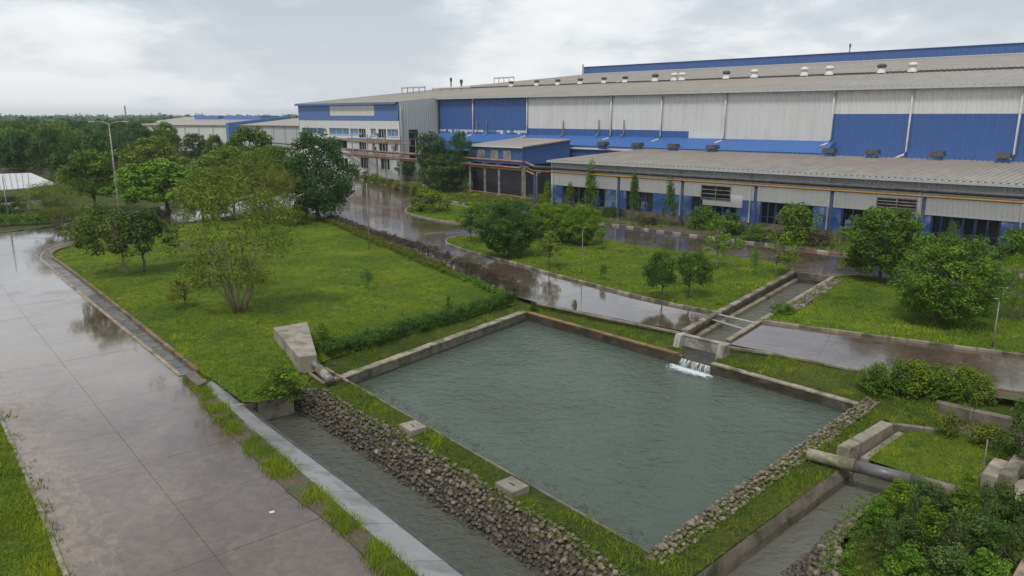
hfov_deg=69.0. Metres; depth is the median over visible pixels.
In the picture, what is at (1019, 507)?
bush
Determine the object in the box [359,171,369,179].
shrub
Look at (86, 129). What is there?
tree
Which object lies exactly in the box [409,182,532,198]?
pipe rail
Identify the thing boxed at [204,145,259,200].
tree
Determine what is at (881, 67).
roof vent
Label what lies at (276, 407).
end wall
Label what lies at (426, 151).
tree
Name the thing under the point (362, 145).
window
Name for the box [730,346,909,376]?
kerb
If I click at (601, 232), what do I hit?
sapling
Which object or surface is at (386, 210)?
road
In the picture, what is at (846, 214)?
window
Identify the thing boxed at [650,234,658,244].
sapling
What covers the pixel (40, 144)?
tree
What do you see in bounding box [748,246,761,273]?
sapling
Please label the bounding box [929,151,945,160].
ridge vent
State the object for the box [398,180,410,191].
shrub
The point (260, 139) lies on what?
tree
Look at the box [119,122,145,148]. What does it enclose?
tree
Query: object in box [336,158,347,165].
window
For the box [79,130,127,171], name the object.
tree
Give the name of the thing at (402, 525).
canal wall
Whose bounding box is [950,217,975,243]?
window
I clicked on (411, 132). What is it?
side window
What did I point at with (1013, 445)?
bush
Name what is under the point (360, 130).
window
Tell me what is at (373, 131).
window
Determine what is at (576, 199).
window
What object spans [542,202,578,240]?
tree
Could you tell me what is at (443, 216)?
grass
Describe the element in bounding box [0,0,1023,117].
sky
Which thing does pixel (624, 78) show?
roof vent
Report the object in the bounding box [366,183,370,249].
thin pole
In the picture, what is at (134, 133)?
tree
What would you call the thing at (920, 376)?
shrub
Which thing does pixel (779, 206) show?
window
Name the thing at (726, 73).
roof vent
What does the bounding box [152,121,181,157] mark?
tree
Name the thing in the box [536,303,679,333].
kerb
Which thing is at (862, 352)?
road
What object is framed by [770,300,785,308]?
culvert mouth
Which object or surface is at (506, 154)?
window
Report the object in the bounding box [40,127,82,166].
tree
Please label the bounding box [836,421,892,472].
concrete wall
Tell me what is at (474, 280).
hedge
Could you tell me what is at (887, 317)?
ground weeds
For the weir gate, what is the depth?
43.53 m
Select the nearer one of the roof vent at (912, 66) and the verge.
the verge
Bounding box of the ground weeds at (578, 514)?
[340,306,1020,572]
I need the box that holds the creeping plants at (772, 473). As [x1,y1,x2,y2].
[653,408,868,556]
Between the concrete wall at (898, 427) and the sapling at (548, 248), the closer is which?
the concrete wall at (898, 427)
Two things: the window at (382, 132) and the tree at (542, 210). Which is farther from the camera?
the window at (382, 132)
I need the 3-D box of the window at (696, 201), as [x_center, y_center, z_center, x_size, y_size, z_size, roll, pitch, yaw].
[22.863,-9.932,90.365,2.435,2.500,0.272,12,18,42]
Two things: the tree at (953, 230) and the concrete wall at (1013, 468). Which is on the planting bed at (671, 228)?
the tree at (953, 230)
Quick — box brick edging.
[869,375,1023,393]
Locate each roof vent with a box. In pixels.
[622,76,627,82]
[652,74,658,80]
[670,73,677,80]
[678,72,685,79]
[722,70,730,78]
[750,69,758,77]
[800,67,808,75]
[825,66,833,74]
[877,63,886,72]
[907,62,917,71]
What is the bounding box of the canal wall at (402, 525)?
[216,383,468,575]
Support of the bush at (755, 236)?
on the planting bed at (671, 228)
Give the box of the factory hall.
[294,42,1023,179]
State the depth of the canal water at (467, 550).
27.76 m
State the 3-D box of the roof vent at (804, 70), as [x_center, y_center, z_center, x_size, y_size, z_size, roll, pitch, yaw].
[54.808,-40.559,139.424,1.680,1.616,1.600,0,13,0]
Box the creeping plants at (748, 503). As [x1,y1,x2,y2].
[661,407,877,564]
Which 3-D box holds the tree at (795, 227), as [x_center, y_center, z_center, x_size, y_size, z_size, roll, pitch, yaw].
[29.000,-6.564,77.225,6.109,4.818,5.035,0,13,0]
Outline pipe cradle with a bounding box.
[308,367,349,383]
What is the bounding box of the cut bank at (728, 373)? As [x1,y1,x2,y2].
[215,275,903,575]
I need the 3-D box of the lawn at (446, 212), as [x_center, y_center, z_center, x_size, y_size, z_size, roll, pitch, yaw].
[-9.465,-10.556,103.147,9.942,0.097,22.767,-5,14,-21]
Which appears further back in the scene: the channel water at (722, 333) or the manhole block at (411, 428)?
the channel water at (722, 333)
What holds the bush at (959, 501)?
on the ground at (542, 498)
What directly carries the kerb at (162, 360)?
on the ground at (542, 498)
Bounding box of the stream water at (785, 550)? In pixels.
[727,473,898,575]
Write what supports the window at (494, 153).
in the blue annex
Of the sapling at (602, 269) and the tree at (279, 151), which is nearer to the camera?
the sapling at (602, 269)
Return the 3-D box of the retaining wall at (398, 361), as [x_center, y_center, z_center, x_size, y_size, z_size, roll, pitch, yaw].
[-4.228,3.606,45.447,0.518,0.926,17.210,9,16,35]
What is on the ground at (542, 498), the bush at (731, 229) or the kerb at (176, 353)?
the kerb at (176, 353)
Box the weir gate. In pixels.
[673,332,730,364]
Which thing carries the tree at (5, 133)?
on the ground at (542, 498)
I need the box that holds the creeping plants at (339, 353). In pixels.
[328,302,522,356]
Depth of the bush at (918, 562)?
20.69 m
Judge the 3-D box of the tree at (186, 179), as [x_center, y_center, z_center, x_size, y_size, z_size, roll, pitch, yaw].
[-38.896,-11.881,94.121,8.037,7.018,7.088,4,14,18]
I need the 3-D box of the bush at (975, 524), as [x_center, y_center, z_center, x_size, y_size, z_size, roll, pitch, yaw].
[13.788,7.673,22.455,1.906,1.990,1.724,-13,18,-43]
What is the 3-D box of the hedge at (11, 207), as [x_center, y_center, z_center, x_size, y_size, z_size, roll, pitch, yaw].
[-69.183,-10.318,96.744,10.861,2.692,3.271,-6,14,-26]
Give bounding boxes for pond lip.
[350,381,651,553]
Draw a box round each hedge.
[0,197,27,214]
[0,210,82,225]
[318,216,455,272]
[320,290,517,354]
[326,213,413,247]
[403,238,522,293]
[444,269,505,295]
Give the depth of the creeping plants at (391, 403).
30.83 m
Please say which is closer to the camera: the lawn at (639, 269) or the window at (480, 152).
the lawn at (639, 269)
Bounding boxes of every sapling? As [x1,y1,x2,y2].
[165,279,197,308]
[360,267,372,290]
[440,197,452,210]
[442,296,451,310]
[535,230,561,267]
[595,225,608,249]
[600,263,607,276]
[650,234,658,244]
[663,236,670,249]
[702,213,745,264]
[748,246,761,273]
[766,231,803,274]
[878,520,904,575]
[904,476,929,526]
[934,506,972,569]
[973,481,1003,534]
[994,513,1023,574]
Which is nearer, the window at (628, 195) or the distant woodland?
the window at (628, 195)
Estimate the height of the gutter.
0.035 m
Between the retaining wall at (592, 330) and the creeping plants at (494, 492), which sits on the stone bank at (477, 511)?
the creeping plants at (494, 492)
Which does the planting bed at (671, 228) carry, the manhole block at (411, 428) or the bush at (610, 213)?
the bush at (610, 213)
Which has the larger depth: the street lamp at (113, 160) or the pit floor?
the street lamp at (113, 160)
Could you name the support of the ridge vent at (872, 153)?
on the shed at (992, 221)
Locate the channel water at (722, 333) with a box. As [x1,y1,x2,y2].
[683,282,814,354]
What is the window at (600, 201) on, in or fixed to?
in the shed at (992, 221)
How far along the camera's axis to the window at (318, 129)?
172.58 m
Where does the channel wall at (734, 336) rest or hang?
on the ground at (542, 498)
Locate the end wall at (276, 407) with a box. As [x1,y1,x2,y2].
[236,394,293,419]
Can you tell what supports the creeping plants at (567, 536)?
on the stone bank at (477, 511)
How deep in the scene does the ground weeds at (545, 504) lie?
32.58 m
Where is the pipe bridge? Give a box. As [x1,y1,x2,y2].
[347,134,416,182]
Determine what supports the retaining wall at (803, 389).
on the cut bank at (728, 373)
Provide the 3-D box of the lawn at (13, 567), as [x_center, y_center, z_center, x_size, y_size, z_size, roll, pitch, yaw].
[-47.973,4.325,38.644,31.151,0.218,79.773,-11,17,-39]
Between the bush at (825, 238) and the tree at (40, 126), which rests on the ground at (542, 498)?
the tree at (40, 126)
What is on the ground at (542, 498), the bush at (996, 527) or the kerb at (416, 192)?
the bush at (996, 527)
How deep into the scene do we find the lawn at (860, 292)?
48.17 m
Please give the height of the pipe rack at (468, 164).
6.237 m
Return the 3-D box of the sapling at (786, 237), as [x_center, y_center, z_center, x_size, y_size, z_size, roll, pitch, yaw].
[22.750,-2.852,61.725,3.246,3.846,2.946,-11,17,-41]
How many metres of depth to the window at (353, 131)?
162.10 m
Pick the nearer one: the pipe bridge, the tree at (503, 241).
the tree at (503, 241)
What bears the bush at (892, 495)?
on the ground at (542, 498)
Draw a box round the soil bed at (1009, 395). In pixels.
[865,373,1023,401]
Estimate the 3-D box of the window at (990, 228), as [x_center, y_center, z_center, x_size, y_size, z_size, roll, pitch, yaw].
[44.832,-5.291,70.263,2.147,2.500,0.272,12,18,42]
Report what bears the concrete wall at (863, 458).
on the ground at (542, 498)
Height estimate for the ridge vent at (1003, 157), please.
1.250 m
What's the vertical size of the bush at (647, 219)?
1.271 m
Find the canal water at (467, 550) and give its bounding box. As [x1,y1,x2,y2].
[266,412,544,575]
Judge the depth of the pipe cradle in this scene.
38.76 m
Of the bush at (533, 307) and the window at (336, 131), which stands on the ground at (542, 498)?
the bush at (533, 307)
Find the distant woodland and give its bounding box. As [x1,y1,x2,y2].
[0,113,298,124]
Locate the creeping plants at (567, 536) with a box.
[299,388,620,575]
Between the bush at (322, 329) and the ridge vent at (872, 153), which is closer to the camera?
the bush at (322, 329)
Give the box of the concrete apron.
[207,381,461,575]
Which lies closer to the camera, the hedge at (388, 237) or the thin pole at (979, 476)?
the thin pole at (979, 476)
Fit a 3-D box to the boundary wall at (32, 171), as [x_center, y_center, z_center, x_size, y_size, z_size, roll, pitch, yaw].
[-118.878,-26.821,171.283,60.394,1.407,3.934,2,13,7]
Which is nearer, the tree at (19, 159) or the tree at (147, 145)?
the tree at (147, 145)
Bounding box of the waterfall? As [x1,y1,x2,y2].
[666,358,713,377]
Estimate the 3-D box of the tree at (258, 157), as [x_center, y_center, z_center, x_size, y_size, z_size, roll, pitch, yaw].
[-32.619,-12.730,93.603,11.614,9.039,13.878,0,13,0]
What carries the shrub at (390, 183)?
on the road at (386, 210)
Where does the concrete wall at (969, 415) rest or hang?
on the ground at (542, 498)
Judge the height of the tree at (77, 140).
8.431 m
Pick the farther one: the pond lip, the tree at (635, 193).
the tree at (635, 193)
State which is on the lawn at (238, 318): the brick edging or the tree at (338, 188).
the tree at (338, 188)
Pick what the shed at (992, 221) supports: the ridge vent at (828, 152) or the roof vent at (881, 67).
the ridge vent at (828, 152)
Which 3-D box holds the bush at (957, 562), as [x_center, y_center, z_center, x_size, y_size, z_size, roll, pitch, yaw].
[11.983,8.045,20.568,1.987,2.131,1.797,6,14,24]
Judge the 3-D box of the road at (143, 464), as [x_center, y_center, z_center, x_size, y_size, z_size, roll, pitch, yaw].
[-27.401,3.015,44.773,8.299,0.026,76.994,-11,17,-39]
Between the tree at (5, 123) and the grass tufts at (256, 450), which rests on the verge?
the grass tufts at (256, 450)
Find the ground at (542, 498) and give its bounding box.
[0,152,1023,575]
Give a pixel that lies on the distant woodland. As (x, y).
(65, 118)
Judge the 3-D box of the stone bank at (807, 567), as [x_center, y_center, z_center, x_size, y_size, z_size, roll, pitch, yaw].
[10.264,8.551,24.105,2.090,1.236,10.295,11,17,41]
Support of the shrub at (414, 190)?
on the road at (386, 210)
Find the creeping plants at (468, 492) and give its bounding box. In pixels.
[300,396,597,575]
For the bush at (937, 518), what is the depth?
22.60 m
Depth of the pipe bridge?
153.05 m
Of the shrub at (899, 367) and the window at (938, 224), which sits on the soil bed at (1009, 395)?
the shrub at (899, 367)
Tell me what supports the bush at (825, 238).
on the planting bed at (671, 228)
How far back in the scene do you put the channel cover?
37.02 m
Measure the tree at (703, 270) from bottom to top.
3.834 m
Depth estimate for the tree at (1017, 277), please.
47.89 m
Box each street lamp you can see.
[2,176,11,224]
[88,121,128,231]
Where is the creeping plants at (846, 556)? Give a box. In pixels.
[813,488,900,575]
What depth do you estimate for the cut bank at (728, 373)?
41.80 m
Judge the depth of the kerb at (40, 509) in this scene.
25.64 m
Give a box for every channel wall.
[682,271,797,337]
[725,276,834,342]
[794,272,830,284]
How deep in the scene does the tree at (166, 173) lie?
97.85 m
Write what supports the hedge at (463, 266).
on the ground at (542, 498)
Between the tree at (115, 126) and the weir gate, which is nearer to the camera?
the weir gate
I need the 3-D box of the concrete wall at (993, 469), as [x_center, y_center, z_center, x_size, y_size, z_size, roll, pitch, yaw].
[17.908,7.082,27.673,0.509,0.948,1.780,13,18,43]
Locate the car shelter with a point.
(14, 181)
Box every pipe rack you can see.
[266,142,525,198]
[524,161,540,203]
[531,165,1023,251]
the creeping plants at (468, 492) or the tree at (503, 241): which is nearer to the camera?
the creeping plants at (468, 492)
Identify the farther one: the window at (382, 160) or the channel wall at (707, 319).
the window at (382, 160)
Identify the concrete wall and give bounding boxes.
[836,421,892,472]
[859,432,904,477]
[888,422,937,435]
[935,400,1023,436]
[979,457,1007,495]
[997,443,1023,491]
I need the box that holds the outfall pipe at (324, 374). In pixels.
[311,361,334,383]
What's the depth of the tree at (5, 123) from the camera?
290.95 m
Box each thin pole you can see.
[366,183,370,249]
[978,440,987,479]
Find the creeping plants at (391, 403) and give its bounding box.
[348,376,654,546]
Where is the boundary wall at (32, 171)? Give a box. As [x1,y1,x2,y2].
[0,169,96,174]
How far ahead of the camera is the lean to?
120.78 m
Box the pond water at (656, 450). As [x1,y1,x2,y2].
[358,321,843,550]
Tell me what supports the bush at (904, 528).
on the ground at (542, 498)
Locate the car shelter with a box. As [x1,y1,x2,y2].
[0,172,55,211]
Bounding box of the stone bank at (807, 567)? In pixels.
[781,503,869,575]
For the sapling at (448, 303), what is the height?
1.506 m
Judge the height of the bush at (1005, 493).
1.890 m
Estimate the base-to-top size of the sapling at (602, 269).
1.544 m
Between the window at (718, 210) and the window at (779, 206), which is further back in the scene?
the window at (718, 210)
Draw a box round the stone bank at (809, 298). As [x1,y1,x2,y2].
[783,279,842,311]
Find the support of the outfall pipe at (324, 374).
on the pipe cradle
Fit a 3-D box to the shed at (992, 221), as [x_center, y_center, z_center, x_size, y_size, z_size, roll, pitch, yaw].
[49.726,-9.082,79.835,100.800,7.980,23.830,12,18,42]
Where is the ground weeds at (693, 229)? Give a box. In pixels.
[600,216,920,254]
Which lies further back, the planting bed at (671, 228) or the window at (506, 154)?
the window at (506, 154)
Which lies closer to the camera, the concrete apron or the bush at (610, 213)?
the concrete apron
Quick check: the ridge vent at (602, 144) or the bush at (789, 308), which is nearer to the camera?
the bush at (789, 308)
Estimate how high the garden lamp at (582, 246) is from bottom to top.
4.225 m
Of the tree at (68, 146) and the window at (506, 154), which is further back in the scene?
the tree at (68, 146)
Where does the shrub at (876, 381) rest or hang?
on the soil bed at (1009, 395)
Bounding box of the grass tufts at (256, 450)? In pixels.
[180,375,428,575]
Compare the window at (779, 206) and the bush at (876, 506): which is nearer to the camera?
the bush at (876, 506)
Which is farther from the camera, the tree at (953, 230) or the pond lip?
the tree at (953, 230)
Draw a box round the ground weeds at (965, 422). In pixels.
[954,420,1013,437]
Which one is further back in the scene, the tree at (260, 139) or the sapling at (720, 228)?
the tree at (260, 139)
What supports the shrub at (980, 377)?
on the soil bed at (1009, 395)
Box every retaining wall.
[332,310,526,395]
[527,311,684,364]
[710,362,867,412]
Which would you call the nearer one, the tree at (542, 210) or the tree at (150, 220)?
the tree at (150, 220)
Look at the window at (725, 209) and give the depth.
87.92 m
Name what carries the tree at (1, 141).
on the ground at (542, 498)
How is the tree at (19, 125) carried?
on the ground at (542, 498)
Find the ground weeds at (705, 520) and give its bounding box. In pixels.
[347,307,997,565]
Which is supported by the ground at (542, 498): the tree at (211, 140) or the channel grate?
the tree at (211, 140)
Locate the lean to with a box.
[429,132,834,155]
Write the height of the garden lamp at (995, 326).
3.096 m
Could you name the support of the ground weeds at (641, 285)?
on the lawn at (639, 269)
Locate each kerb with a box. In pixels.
[0,206,160,232]
[0,413,69,575]
[40,240,182,375]
[50,245,199,373]
[358,176,464,204]
[405,202,467,223]
[445,234,713,312]
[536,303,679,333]
[601,223,804,249]
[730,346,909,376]
[761,319,1023,356]
[805,248,1023,275]
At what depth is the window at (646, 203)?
95.56 m
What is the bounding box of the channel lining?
[697,469,853,575]
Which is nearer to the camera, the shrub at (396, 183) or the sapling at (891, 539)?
the sapling at (891, 539)
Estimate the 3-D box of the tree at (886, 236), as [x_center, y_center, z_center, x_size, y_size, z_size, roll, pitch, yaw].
[30.098,-3.439,59.268,7.676,6.219,8.138,0,13,0]
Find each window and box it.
[302,128,323,133]
[330,128,348,134]
[335,140,346,149]
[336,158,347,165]
[351,129,357,134]
[359,129,365,137]
[360,143,365,149]
[361,158,367,168]
[371,129,375,135]
[379,129,385,137]
[379,142,387,150]
[380,159,389,169]
[387,129,397,136]
[409,129,417,162]
[477,149,484,157]
[491,150,498,158]
[503,150,510,159]
[562,186,578,203]
[579,187,591,205]
[592,188,604,206]
[626,191,637,209]
[638,192,652,211]
[691,196,708,216]
[701,184,731,201]
[709,205,722,217]
[722,206,736,215]
[759,202,775,223]
[774,203,791,224]
[794,205,813,225]
[840,208,864,230]
[876,197,917,211]
[929,215,950,237]
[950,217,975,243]
[973,219,1000,245]
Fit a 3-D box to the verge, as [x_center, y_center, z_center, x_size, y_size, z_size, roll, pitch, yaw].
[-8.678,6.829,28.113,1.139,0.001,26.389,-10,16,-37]
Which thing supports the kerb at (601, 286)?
on the road at (386, 210)
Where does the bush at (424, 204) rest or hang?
on the lawn at (446, 212)
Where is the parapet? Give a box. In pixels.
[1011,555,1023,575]
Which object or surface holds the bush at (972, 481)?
on the lawn at (910, 449)
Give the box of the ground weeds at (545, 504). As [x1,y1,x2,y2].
[314,307,1020,575]
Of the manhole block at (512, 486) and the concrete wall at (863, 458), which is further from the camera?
the concrete wall at (863, 458)
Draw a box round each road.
[0,193,302,254]
[0,255,381,575]
[273,170,1023,330]
[729,323,1023,391]
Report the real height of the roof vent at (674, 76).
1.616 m
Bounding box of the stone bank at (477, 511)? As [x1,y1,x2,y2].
[293,388,625,575]
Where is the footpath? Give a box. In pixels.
[1014,479,1023,506]
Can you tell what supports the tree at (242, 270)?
on the lawn at (238, 318)
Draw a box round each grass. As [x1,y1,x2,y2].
[404,203,482,222]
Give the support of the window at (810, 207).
in the shed at (992, 221)
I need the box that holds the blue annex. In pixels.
[468,138,572,194]
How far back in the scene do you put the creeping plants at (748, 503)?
26.50 m
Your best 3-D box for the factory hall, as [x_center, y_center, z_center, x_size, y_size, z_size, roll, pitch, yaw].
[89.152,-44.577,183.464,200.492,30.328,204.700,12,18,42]
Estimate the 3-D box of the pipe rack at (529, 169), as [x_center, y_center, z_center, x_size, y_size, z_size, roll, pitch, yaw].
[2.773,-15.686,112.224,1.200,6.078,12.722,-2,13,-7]
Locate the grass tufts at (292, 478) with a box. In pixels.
[184,376,424,575]
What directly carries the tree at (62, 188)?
on the ground at (542, 498)
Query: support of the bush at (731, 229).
on the planting bed at (671, 228)
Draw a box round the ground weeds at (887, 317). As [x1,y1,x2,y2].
[771,275,1023,333]
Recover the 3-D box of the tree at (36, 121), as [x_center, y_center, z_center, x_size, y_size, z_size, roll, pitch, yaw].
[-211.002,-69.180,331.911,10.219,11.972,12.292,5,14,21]
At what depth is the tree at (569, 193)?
101.63 m
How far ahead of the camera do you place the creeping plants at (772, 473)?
29.36 m
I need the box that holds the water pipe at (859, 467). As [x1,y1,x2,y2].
[806,448,960,497]
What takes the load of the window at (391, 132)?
in the factory hall
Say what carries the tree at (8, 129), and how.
on the ground at (542, 498)
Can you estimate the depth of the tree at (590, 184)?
97.86 m
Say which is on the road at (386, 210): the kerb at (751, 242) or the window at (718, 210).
the kerb at (751, 242)
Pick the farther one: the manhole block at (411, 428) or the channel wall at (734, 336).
the channel wall at (734, 336)
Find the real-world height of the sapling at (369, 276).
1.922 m
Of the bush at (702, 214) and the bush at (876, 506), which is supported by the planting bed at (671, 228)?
the bush at (702, 214)
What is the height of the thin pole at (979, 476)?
1.550 m
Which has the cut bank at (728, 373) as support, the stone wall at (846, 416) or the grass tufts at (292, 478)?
the stone wall at (846, 416)
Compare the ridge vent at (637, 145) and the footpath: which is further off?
the ridge vent at (637, 145)
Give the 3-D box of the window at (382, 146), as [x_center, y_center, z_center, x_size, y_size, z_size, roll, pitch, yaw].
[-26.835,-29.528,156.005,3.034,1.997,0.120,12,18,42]
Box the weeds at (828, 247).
[572,212,1013,265]
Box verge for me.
[193,389,415,575]
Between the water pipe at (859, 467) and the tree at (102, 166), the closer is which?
the water pipe at (859, 467)
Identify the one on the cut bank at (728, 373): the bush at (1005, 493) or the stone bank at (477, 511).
the stone bank at (477, 511)
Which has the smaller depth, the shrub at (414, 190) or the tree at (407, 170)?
the shrub at (414, 190)
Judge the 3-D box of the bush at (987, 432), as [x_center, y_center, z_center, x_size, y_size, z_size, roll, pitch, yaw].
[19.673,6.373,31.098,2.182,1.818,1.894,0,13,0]
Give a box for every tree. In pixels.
[0,120,12,126]
[0,126,36,168]
[0,130,45,172]
[0,134,14,166]
[1,132,31,172]
[3,121,35,164]
[14,180,84,228]
[24,126,68,181]
[25,122,83,140]
[29,119,42,125]
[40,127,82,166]
[44,138,91,187]
[52,149,124,210]
[54,138,81,161]
[54,201,148,275]
[62,119,105,134]
[74,125,99,139]
[76,135,121,161]
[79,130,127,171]
[96,122,129,140]
[98,157,190,213]
[112,207,180,271]
[113,130,125,158]
[113,135,190,179]
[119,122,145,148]
[121,127,155,165]
[133,165,301,313]
[138,119,156,123]
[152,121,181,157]
[171,166,232,220]
[177,133,207,160]
[185,154,234,193]
[200,133,226,162]
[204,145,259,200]
[205,150,293,219]
[220,125,286,172]
[235,145,291,197]
[252,168,306,222]
[278,126,360,220]
[394,159,417,179]
[414,130,446,187]
[416,153,473,190]
[441,130,474,190]
[453,202,491,241]
[472,198,544,257]
[527,202,558,237]
[542,180,553,203]
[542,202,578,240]
[557,201,606,244]
[562,183,576,205]
[581,158,598,205]
[628,169,640,221]
[641,250,676,297]
[661,173,677,221]
[674,249,719,297]
[763,201,822,245]
[829,205,941,279]
[886,230,1015,323]
[944,219,960,247]
[983,251,1023,319]
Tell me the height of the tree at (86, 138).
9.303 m
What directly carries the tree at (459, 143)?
on the planting bed at (457, 194)
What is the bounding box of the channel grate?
[712,314,757,328]
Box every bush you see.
[253,364,313,402]
[279,207,310,225]
[310,322,332,351]
[405,186,453,212]
[529,301,538,310]
[600,206,625,217]
[635,215,661,224]
[686,204,716,229]
[712,212,748,234]
[742,224,769,241]
[768,301,796,314]
[804,226,833,248]
[861,493,894,533]
[869,512,925,565]
[873,543,931,575]
[877,477,931,526]
[903,505,963,569]
[904,542,972,575]
[909,478,954,523]
[928,507,998,571]
[932,407,963,438]
[941,482,986,537]
[957,470,978,492]
[958,547,1012,575]
[965,420,1014,452]
[970,517,1023,575]
[971,479,1023,537]
[986,226,1023,264]
[987,397,1023,479]
[1003,490,1023,549]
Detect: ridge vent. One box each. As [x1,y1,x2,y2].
[596,141,608,148]
[631,142,643,149]
[666,143,680,150]
[705,145,719,151]
[821,148,837,156]
[864,149,880,157]
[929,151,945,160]
[994,153,1012,162]
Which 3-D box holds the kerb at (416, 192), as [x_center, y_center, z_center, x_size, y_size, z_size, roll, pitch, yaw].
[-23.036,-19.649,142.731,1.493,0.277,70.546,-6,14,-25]
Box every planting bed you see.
[367,177,550,205]
[561,213,1023,273]
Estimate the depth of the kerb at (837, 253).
72.27 m
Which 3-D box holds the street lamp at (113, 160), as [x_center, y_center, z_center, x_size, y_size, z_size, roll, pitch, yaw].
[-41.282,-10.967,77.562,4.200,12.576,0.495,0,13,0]
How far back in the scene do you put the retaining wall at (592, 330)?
46.90 m
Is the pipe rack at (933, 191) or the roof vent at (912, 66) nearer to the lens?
the pipe rack at (933, 191)
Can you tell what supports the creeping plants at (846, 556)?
on the stone bank at (807, 567)
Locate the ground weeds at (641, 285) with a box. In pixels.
[448,235,789,305]
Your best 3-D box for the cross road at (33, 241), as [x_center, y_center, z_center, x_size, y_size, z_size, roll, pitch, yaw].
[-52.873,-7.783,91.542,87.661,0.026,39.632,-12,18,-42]
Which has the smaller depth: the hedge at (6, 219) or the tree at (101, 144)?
the hedge at (6, 219)
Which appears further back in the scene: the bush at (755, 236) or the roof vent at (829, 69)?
the roof vent at (829, 69)
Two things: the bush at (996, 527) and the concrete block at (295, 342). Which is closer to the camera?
the bush at (996, 527)
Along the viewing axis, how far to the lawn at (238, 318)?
55.70 m
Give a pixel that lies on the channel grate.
(726, 323)
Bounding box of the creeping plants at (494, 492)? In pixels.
[300,385,637,575]
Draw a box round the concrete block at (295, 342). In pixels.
[273,322,316,372]
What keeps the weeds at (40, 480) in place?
on the road at (143, 464)
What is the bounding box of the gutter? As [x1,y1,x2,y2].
[42,242,191,375]
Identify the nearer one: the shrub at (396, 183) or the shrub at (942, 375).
the shrub at (942, 375)
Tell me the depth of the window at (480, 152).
128.70 m
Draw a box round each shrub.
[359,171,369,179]
[366,173,383,181]
[375,176,387,184]
[385,178,394,186]
[391,180,401,189]
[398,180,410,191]
[411,186,419,193]
[855,360,896,396]
[882,359,922,394]
[897,358,946,400]
[917,362,962,402]
[940,364,980,403]
[953,370,1001,405]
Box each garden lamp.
[581,227,585,275]
[989,298,999,348]
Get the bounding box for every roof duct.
[401,86,424,93]
[432,86,470,91]
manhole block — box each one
[399,420,426,436]
[495,476,528,497]
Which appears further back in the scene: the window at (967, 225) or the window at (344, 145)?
the window at (344, 145)
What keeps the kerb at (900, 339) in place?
on the ground at (542, 498)
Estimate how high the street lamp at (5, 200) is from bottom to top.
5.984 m
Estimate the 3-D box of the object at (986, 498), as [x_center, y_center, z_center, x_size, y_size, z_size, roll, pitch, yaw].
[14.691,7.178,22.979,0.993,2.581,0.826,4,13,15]
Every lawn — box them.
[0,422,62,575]
[53,212,516,401]
[407,203,472,221]
[447,233,790,310]
[769,276,1023,352]
[869,430,1014,491]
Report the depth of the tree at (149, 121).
296.03 m
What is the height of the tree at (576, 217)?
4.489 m
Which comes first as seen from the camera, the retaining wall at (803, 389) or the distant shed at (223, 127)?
the retaining wall at (803, 389)
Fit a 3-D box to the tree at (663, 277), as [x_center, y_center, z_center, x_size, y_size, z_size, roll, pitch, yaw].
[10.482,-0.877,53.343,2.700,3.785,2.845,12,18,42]
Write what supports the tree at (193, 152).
on the ground at (542, 498)
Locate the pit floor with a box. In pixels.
[943,419,1023,443]
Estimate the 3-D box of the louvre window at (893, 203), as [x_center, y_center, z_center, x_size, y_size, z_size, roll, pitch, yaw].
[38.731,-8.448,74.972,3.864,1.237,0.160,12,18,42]
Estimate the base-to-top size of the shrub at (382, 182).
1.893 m
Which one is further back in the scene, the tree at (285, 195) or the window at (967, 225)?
the tree at (285, 195)
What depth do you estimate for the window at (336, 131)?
165.88 m
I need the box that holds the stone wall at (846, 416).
[647,397,879,564]
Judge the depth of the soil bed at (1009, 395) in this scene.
35.51 m
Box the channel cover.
[184,371,206,386]
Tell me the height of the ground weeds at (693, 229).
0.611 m
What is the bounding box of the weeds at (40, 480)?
[0,410,75,575]
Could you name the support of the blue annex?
on the ground at (542, 498)
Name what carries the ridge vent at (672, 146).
on the shed at (992, 221)
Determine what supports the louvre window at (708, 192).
in the shed at (992, 221)
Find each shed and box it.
[141,116,290,150]
[242,118,300,156]
[546,149,1023,257]

